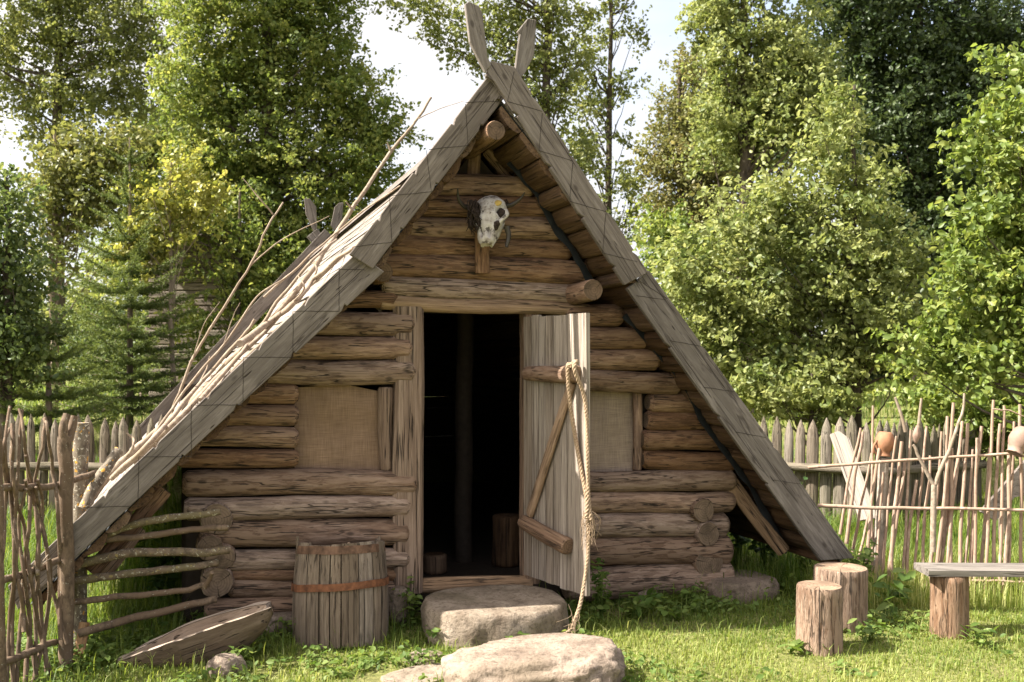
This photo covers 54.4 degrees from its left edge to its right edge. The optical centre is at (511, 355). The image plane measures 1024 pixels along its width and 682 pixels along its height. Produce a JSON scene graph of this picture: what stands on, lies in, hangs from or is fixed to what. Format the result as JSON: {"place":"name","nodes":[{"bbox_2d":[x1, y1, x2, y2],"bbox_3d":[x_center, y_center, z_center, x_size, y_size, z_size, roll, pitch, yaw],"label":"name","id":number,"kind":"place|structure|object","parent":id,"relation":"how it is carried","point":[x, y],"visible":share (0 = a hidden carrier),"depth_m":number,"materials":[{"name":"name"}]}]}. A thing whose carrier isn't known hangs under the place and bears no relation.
{"place":"outdoors","nodes":[
{"label":"outdoors","id":0,"kind":"place"},
{"bbox_2d":[423,552,446,574],"bbox_3d":[-0.610,1.644,7.885,0.189,0.152,0.186,0,0,-18],"label":"chopping block","id":1,"kind":"object","parent":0,"point":[434,563],"depth_m":7.81,"materials":[{"name":"brown wood"}]},
{"bbox_2d":[491,513,518,567],"bbox_3d":[-0.045,1.513,8.178,0.254,0.414,0.253,0,0,-18],"label":"chopping block","id":2,"kind":"object","parent":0,"point":[505,540],"depth_m":8.07,"materials":[{"name":"brown wood"}]},
{"bbox_2d":[0,0,1023,333],"label":"sky","id":3,"kind":"structure","parent":0,"point":[424,79],"materials":[{"name":"white"}]},
{"bbox_2d":[4,363,1023,681],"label":"ground","id":4,"kind":"structure","parent":0,"point":[437,467],"depth_m":6.20,"materials":[{"name":"green plant"}]},
{"bbox_2d":[0,153,74,437],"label":"deciduous tree","id":5,"kind":"object","parent":4,"relation":"on","point":[17,295],"visible":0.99,"depth_m":14.90,"materials":[{"name":"green plant"}]},
{"bbox_2d":[0,405,96,681],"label":"wattle fence","id":6,"kind":"object","parent":4,"relation":"on","point":[71,485],"visible":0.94,"depth_m":5.55,"materials":[{"name":"brown wood"}]},
{"bbox_2d":[75,508,229,637],"bbox_3d":[-2.153,1.300,5.968,0.892,0.733,0.132,0,0,-15],"label":"stick barrier","id":7,"kind":"object","parent":6,"relation":"attached to","point":[115,536],"visible":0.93,"depth_m":5.97,"materials":[{"name":"brown wood"}]},
{"bbox_2d":[0,322,121,433],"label":"spruce tree","id":8,"kind":"object","parent":4,"relation":"on","point":[47,408],"visible":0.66,"depth_m":15.40,"materials":[{"name":"green plant"}]},
{"bbox_2d":[18,238,144,373],"bbox_3d":[-17.941,-2.123,39.899,8.422,6.486,5.698,0,0,-18],"label":"deciduous tree","id":9,"kind":"object","parent":4,"relation":"on","point":[88,293],"visible":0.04,"depth_m":39.42,"materials":[{"name":"green plant"}]},
{"bbox_2d":[0,413,166,518],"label":"palisade fence","id":10,"kind":"object","parent":4,"relation":"on","point":[119,438],"visible":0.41,"depth_m":10.97,"materials":[{"name":"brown wood"}]},
{"bbox_2d":[3,109,174,416],"bbox_3d":[-8.148,-1.703,18.907,3.115,6.135,2.516,0,0,31],"label":"deciduous tree","id":11,"kind":"object","parent":4,"relation":"on","point":[61,177],"visible":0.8,"depth_m":18.75,"materials":[{"name":"green plant"}]},
{"bbox_2d":[0,0,190,389],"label":"deciduous tree","id":12,"kind":"object","parent":4,"relation":"on","point":[55,35],"visible":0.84,"depth_m":25.62,"materials":[{"name":"green plant"}]},
{"bbox_2d":[32,298,198,397],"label":"thicket bush","id":13,"kind":"object","parent":4,"relation":"on","point":[73,364],"visible":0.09,"depth_m":22.03,"materials":[{"name":"green plant"}]},
{"bbox_2d":[13,137,226,427],"bbox_3d":[-6.779,-1.241,17.343,3.509,5.199,3.651,0,0,10],"label":"spruce tree","id":14,"kind":"object","parent":4,"relation":"on","point":[129,335],"visible":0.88,"depth_m":17.13,"materials":[{"name":"green plant"}]},
{"bbox_2d":[71,58,223,380],"bbox_3d":[-10.453,-3.745,29.039,4.864,9.759,4.272,0,0,-18],"label":"deciduous tree","id":15,"kind":"object","parent":4,"relation":"on","point":[154,164],"visible":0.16,"depth_m":28.55,"materials":[{"name":"green plant"}]},
{"bbox_2d":[137,523,181,597],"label":"shade bush","id":16,"kind":"object","parent":4,"relation":"on","point":[157,562],"visible":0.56,"depth_m":7.29,"materials":[{"name":"green plant"}]},
{"bbox_2d":[99,139,251,391],"bbox_3d":[-5.906,-1.175,17.570,2.538,5.263,1.540,0,0,-18],"label":"deciduous tree","id":17,"kind":"object","parent":4,"relation":"on","point":[186,204],"visible":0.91,"depth_m":17.42,"materials":[{"name":"green plant"}]},
{"bbox_2d":[116,601,272,667],"bbox_3d":[-1.855,1.670,5.849,0.880,0.377,0.283,0,0,-18],"label":"wooden trough","id":18,"kind":"object","parent":4,"relation":"on","point":[220,632],"visible":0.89,"depth_m":5.79,"materials":[{"name":"brown wood"}]},
{"bbox_2d":[190,610,204,619],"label":"leafy weed","id":19,"kind":"object","parent":4,"relation":"on","point":[201,614],"visible":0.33,"depth_m":6.47,"materials":[{"name":"green plant"}]},
{"bbox_2d":[115,162,310,382],"bbox_3d":[-5.335,-1.256,19.473,4.803,5.220,2.503,0,0,-3],"label":"deciduous tree","id":20,"kind":"object","parent":4,"relation":"on","point":[241,266],"visible":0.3,"depth_m":19.34,"materials":[{"name":"green plant"}]},
{"bbox_2d":[148,177,280,405],"bbox_3d":[-6.449,-1.429,21.800,2.300,4.950,3.170,0,0,8],"label":"log cabin","id":21,"kind":"object","parent":4,"relation":"on","point":[191,287],"visible":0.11,"depth_m":20.56,"materials":[{"name":"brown wood"}]},
{"bbox_2d":[206,652,246,678],"bbox_3d":[-1.624,1.788,5.660,0.192,0.184,0.206,0,0,44],"label":"foundation stone","id":22,"kind":"object","parent":4,"relation":"on","point":[221,660],"visible":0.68,"depth_m":5.60,"materials":[{"name":"grey stone"}]},
{"bbox_2d":[221,645,256,667],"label":"leafy weed","id":23,"kind":"object","parent":4,"relation":"on","point":[245,654],"visible":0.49,"depth_m":5.77,"materials":[{"name":"green plant"}]},
{"bbox_2d":[265,611,291,635],"bbox_3d":[-1.543,1.756,6.520,0.649,0.165,0.311,0,0,-18],"label":"foundation stone","id":24,"kind":"object","parent":4,"relation":"on","point":[287,616],"visible":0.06,"depth_m":6.39,"materials":[{"name":"grey stone"}]},
{"bbox_2d":[125,0,433,323],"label":"deciduous tree","id":25,"kind":"object","parent":4,"relation":"on","point":[272,165],"visible":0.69,"depth_m":20.44,"materials":[{"name":"green plant"}]},
{"bbox_2d":[291,536,388,648],"bbox_3d":[-1.103,1.510,6.413,0.627,0.717,0.657,0,0,-18],"label":"wooden barrel","id":26,"kind":"object","parent":4,"relation":"on","point":[317,614],"visible":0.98,"depth_m":6.18,"materials":[{"name":"wood"}]},
{"bbox_2d":[388,586,413,623],"bbox_3d":[-0.772,1.681,6.726,0.215,0.253,0.209,0,0,-35],"label":"foundation stone","id":27,"kind":"object","parent":4,"relation":"on","point":[397,602],"visible":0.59,"depth_m":6.63,"materials":[{"name":"grey stone"}]},
{"bbox_2d":[392,576,422,625],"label":"leafy weed","id":28,"kind":"object","parent":4,"relation":"on","point":[412,598],"visible":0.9,"depth_m":6.64,"materials":[{"name":"green plant"}]},
{"bbox_2d":[380,663,443,681],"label":"paving stone","id":29,"kind":"object","parent":4,"relation":"on","point":[408,674],"visible":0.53,"depth_m":5.62,"materials":[{"name":"beige stone"}]},
{"bbox_2d":[404,649,442,664],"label":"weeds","id":30,"kind":"object","parent":4,"relation":"on","point":[419,658],"visible":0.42,"depth_m":5.93,"materials":[{"name":"green plant"}]},
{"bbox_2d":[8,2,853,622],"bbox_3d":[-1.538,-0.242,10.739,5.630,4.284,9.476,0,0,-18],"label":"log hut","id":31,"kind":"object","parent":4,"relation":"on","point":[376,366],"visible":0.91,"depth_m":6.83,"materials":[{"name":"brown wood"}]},
{"bbox_2d":[78,447,122,509],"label":"dead branch","id":32,"kind":"object","parent":31,"relation":"on","point":[96,483],"visible":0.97,"depth_m":5.99,"materials":[{"name":"grey wood"}]},
{"bbox_2d":[95,347,240,498],"bbox_3d":[-3.067,0.507,9.231,1.744,1.802,0.809,0,0,-18],"label":"dead branch","id":33,"kind":"object","parent":31,"relation":"on","point":[133,450],"visible":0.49,"depth_m":9.28,"materials":[{"name":"brown wood"}]},
{"bbox_2d":[153,275,287,433],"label":"dead branch","id":34,"kind":"object","parent":31,"relation":"on","point":[198,373],"visible":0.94,"depth_m":8.71,"materials":[{"name":"brown wood"}]},
{"bbox_2d":[134,279,327,463],"bbox_3d":[-1.992,0.118,7.595,2.243,1.512,0.780,0,0,22],"label":"dead branch","id":35,"kind":"object","parent":31,"relation":"on","point":[248,354],"visible":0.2,"depth_m":7.74,"materials":[{"name":"brown wood"}]},
{"bbox_2d":[120,256,343,473],"bbox_3d":[-2.291,0.098,8.003,1.737,1.792,1.308,0,0,-18],"label":"dead branch","id":36,"kind":"object","parent":31,"relation":"on","point":[181,415],"visible":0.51,"depth_m":7.62,"materials":[{"name":"brown wood"}]},
{"bbox_2d":[109,319,255,480],"bbox_3d":[-2.758,0.335,8.302,0.807,1.330,2.320,0,0,9],"label":"dead branch","id":37,"kind":"object","parent":36,"relation":"on","point":[139,452],"visible":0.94,"depth_m":7.83,"materials":[{"name":"brown wood"}]},
{"bbox_2d":[198,238,336,401],"bbox_3d":[-1.752,-0.390,8.225,0.525,1.445,2.370,0,0,16],"label":"dead branch","id":38,"kind":"object","parent":36,"relation":"on","point":[209,389],"visible":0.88,"depth_m":7.88,"materials":[{"name":"brown wood"}]},
{"bbox_2d":[155,178,328,445],"bbox_3d":[-2.219,-0.468,8.384,1.438,2.293,1.562,0,0,-18],"label":"dead branch","id":39,"kind":"object","parent":31,"relation":"on","point":[196,351],"visible":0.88,"depth_m":8.91,"materials":[{"name":"brown wood"}]},
{"bbox_2d":[236,244,356,346],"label":"dead branch","id":40,"kind":"object","parent":31,"relation":"on","point":[250,336],"visible":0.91,"depth_m":7.77,"materials":[{"name":"brown wood"}]},
{"bbox_2d":[160,96,462,439],"bbox_3d":[-1.960,-0.993,8.953,1.138,3.272,3.274,0,0,40],"label":"dead branch","id":41,"kind":"object","parent":31,"relation":"on","point":[292,295],"visible":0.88,"depth_m":9.46,"materials":[{"name":"brown wood"}]},
{"bbox_2d":[263,185,400,297],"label":"dead branch","id":42,"kind":"object","parent":31,"relation":"on","point":[303,261],"visible":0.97,"depth_m":9.49,"materials":[{"name":"brown wood"}]},
{"bbox_2d":[457,188,524,247],"bbox_3d":[-0.145,-0.920,6.721,0.481,0.391,0.234,0,0,-18],"label":"animal skull","id":43,"kind":"object","parent":31,"relation":"attached to","point":[488,215],"visible":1,"depth_m":6.64},
{"bbox_2d":[517,313,589,595],"bbox_3d":[0.257,0.636,6.724,0.137,1.842,0.768,0,0,-32],"label":"door","id":44,"kind":"structure","parent":31,"relation":"in","point":[554,501],"depth_m":6.71,"materials":[{"name":"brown wood"}]},
{"bbox_2d":[558,360,601,633],"bbox_3d":[0.193,0.909,6.291,0.786,1.771,0.271,0,0,-18],"label":"rope","id":45,"kind":"object","parent":44,"relation":"hanging from","point":[588,517],"visible":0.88,"depth_m":6.38,"materials":[{"name":"beige fabric"}]},
{"bbox_2d":[424,625,440,641],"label":"leafy weed","id":46,"kind":"object","parent":4,"relation":"on","point":[435,630],"visible":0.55,"depth_m":6.19,"materials":[{"name":"green plant"}]},
{"bbox_2d":[368,0,618,184],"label":"deciduous tree","id":47,"kind":"object","parent":4,"relation":"on","point":[544,56],"visible":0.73,"depth_m":20.87,"materials":[{"name":"green plant"}]},
{"bbox_2d":[420,584,569,649],"bbox_3d":[-0.108,1.772,6.535,0.958,0.375,0.863,0,0,-14],"label":"doorstep","id":48,"kind":"object","parent":4,"relation":"on","point":[477,615],"visible":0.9,"depth_m":6.25,"materials":[{"name":"stone"}]},
{"bbox_2d":[6,546,1023,681],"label":"ground weeds","id":49,"kind":"object","parent":4,"relation":"on","point":[366,657],"visible":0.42,"depth_m":5.85,"materials":[{"name":"green plant"}]},
{"bbox_2d":[505,630,528,637],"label":"leafy weed","id":50,"kind":"object","parent":4,"relation":"on","point":[520,632],"visible":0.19,"depth_m":6.13,"materials":[{"name":"green plant"}]},
{"bbox_2d":[13,13,1023,382],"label":"wood","id":51,"kind":"object","parent":4,"relation":"on","point":[785,269],"visible":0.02,"depth_m":34.29,"materials":[{"name":"green plant"}]},
{"bbox_2d":[441,633,626,681],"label":"boulder","id":52,"kind":"object","parent":4,"relation":"on","point":[558,657],"visible":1,"depth_m":5.32,"materials":[{"name":"beige stone"}]},
{"bbox_2d":[590,557,612,618],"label":"leafy weed","id":53,"kind":"object","parent":4,"relation":"on","point":[603,607],"visible":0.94,"depth_m":6.76,"materials":[{"name":"green plant"}]},
{"bbox_2d":[559,0,654,252],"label":"deciduous tree","id":54,"kind":"object","parent":4,"relation":"on","point":[608,102],"visible":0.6,"depth_m":22.92,"materials":[{"name":"green plant"}]},
{"bbox_2d":[618,587,668,619],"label":"leafy weed","id":55,"kind":"object","parent":4,"relation":"on","point":[648,599],"visible":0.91,"depth_m":6.75,"materials":[{"name":"green plant"}]},
{"bbox_2d":[629,591,657,601],"bbox_3d":[0.976,1.781,7.309,0.232,0.164,0.202,0,0,-35],"label":"foundation stone","id":56,"kind":"object","parent":4,"relation":"on","point":[641,593],"visible":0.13,"depth_m":7.22,"materials":[{"name":"grey stone"}]},
{"bbox_2d":[651,602,696,621],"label":"leafy weed","id":57,"kind":"object","parent":4,"relation":"on","point":[669,613],"visible":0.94,"depth_m":6.73,"materials":[{"name":"green plant"}]},
{"bbox_2d":[616,38,756,306],"bbox_3d":[4.640,-3.572,26.024,3.765,9.487,3.430,0,0,-18],"label":"deciduous tree","id":58,"kind":"object","parent":4,"relation":"on","point":[654,165],"visible":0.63,"depth_m":25.75,"materials":[{"name":"green plant"}]},
{"bbox_2d":[680,580,703,606],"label":"leafy weed","id":59,"kind":"object","parent":4,"relation":"on","point":[685,592],"visible":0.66,"depth_m":7.04,"materials":[{"name":"green plant"}]},
{"bbox_2d":[623,194,778,366],"bbox_3d":[3.673,-0.864,19.028,3.162,4.485,2.080,0,0,-4],"label":"leafy bush","id":60,"kind":"object","parent":4,"relation":"on","point":[659,226],"visible":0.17,"depth_m":18.86,"materials":[{"name":"green plant"}]},
{"bbox_2d":[728,533,751,557],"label":"shade bush","id":61,"kind":"object","parent":4,"relation":"on","point":[741,540],"visible":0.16,"depth_m":8.68,"materials":[{"name":"green plant"}]},
{"bbox_2d":[703,569,779,603],"bbox_3d":[1.702,1.785,7.470,0.572,0.267,0.502,0,0,-24],"label":"foundation stone","id":62,"kind":"object","parent":4,"relation":"on","point":[746,585],"visible":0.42,"depth_m":7.28,"materials":[{"name":"grey stone"}]},
{"bbox_2d":[662,0,874,413],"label":"deciduous tree","id":63,"kind":"object","parent":4,"relation":"on","point":[748,104],"visible":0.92,"depth_m":18.19,"materials":[{"name":"green plant"}]},
{"bbox_2d":[747,476,807,569],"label":"shade bush","id":64,"kind":"object","parent":4,"relation":"on","point":[760,548],"visible":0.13,"depth_m":8.39,"materials":[{"name":"green plant"}]},
{"bbox_2d":[777,633,823,654],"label":"leafy weed","id":65,"kind":"object","parent":4,"relation":"on","point":[797,645],"visible":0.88,"depth_m":6.03,"materials":[{"name":"green plant"}]},
{"bbox_2d":[729,337,875,445],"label":"leafy bush","id":66,"kind":"object","parent":4,"relation":"on","point":[783,396],"visible":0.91,"depth_m":12.23,"materials":[{"name":"green plant"}]},
{"bbox_2d":[646,60,964,465],"bbox_3d":[3.801,-0.975,13.110,4.436,5.901,2.284,0,0,1],"label":"deciduous tree","id":67,"kind":"object","parent":4,"relation":"on","point":[843,272],"visible":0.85,"depth_m":12.89,"materials":[{"name":"green plant"}]},
{"bbox_2d":[794,554,819,572],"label":"leafy weed","id":68,"kind":"object","parent":4,"relation":"on","point":[804,563],"visible":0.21,"depth_m":8.09,"materials":[{"name":"green plant"}]},
{"bbox_2d":[796,580,842,656],"bbox_3d":[1.885,1.640,6.118,0.285,0.464,0.284,0,0,-18],"label":"tree stump","id":69,"kind":"object","parent":4,"relation":"on","point":[819,617],"visible":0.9,"depth_m":6.01,"materials":[{"name":"brown wood"}]},
{"bbox_2d":[813,562,867,632],"bbox_3d":[2.196,1.639,6.658,0.358,0.458,0.359,0,0,-18],"label":"tree stump","id":70,"kind":"object","parent":4,"relation":"on","point":[851,579],"visible":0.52,"depth_m":6.51,"materials":[{"name":"brown wood"}]},
{"bbox_2d":[830,431,874,520],"bbox_3d":[3.305,1.153,9.650,0.170,0.946,0.031,-8,-32,-2],"label":"leaning plank","id":71,"kind":"object","parent":4,"relation":"on","point":[842,445],"visible":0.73,"depth_m":9.67,"materials":[{"name":"grey wood"}]},
{"bbox_2d":[847,539,878,575],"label":"leafy weed","id":72,"kind":"object","parent":4,"relation":"on","point":[865,555],"visible":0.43,"depth_m":7.31,"materials":[{"name":"green plant"}]},
{"bbox_2d":[847,614,891,643],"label":"leafy weed","id":73,"kind":"object","parent":4,"relation":"on","point":[868,629],"visible":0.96,"depth_m":6.29,"materials":[{"name":"green plant"}]},
{"bbox_2d":[755,415,986,522],"bbox_3d":[4.162,1.274,11.042,3.108,1.276,0.958,0,0,-13],"label":"palisade fence","id":74,"kind":"object","parent":4,"relation":"on","point":[799,466],"visible":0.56,"depth_m":10.87,"materials":[{"name":"grey wood"}]},
{"bbox_2d":[868,567,915,615],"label":"leafy weed","id":75,"kind":"object","parent":4,"relation":"on","point":[887,604],"visible":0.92,"depth_m":6.94,"materials":[{"name":"green plant"}]},
{"bbox_2d":[769,0,1023,403],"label":"deciduous tree","id":76,"kind":"object","parent":4,"relation":"on","point":[916,103],"visible":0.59,"depth_m":21.19,"materials":[{"name":"green plant"}]},
{"bbox_2d":[808,400,1023,595],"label":"stake fence","id":77,"kind":"object","parent":4,"relation":"on","point":[882,508],"visible":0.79,"depth_m":7.57,"materials":[{"name":"brown wood"}]},
{"bbox_2d":[872,431,894,456],"bbox_3d":[2.884,0.684,7.715,0.154,0.198,0.154,0,0,27],"label":"clay jug","id":78,"kind":"object","parent":77,"relation":"on","point":[884,442],"visible":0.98,"depth_m":7.67,"materials":[{"name":"ceramic"}]},
{"bbox_2d":[894,397,922,443],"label":"wooden spoons","id":79,"kind":"object","parent":77,"relation":"attached to","point":[916,435],"visible":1,"depth_m":7.29,"materials":[{"name":"beige wood"}]},
{"bbox_2d":[912,393,964,551],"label":"forked branch","id":80,"kind":"object","parent":77,"relation":"hanging from","point":[934,483],"visible":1,"depth_m":7.19,"materials":[{"name":"brown wood"}]},
{"bbox_2d":[1006,426,1023,457],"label":"clay jug","id":81,"kind":"object","parent":77,"relation":"on","point":[1016,441],"visible":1,"depth_m":7.29,"materials":[{"name":"ceramic"}]},
{"bbox_2d":[863,27,1023,425],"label":"deciduous tree","id":82,"kind":"object","parent":4,"relation":"on","point":[995,273],"visible":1,"depth_m":10.48,"materials":[{"name":"green plant"}]},
{"bbox_2d":[863,358,1023,464],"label":"leafy bush","id":83,"kind":"object","parent":4,"relation":"on","point":[938,400],"visible":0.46,"depth_m":11.79,"materials":[{"name":"green plant"}]},
{"bbox_2d":[914,562,1023,639],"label":"bench","id":84,"kind":"object","parent":4,"relation":"on","point":[949,597],"visible":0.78,"depth_m":6.35,"materials":[{"name":"brown wood"}]},
{"bbox_2d":[958,622,998,644],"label":"leafy weed","id":85,"kind":"object","parent":4,"relation":"on","point":[979,633],"visible":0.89,"depth_m":6.20,"materials":[{"name":"green plant"}]},
{"bbox_2d":[979,460,1023,542],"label":"lean to board","id":86,"kind":"object","parent":4,"relation":"on","point":[1016,486],"visible":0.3,"depth_m":9.00,"materials":[{"name":"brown wood"}]},
{"bbox_2d":[802,541,1023,611],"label":"long grass","id":87,"kind":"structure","parent":0,"point":[1008,597],"depth_m":7.22,"materials":[{"name":"green plant"}]}
]}

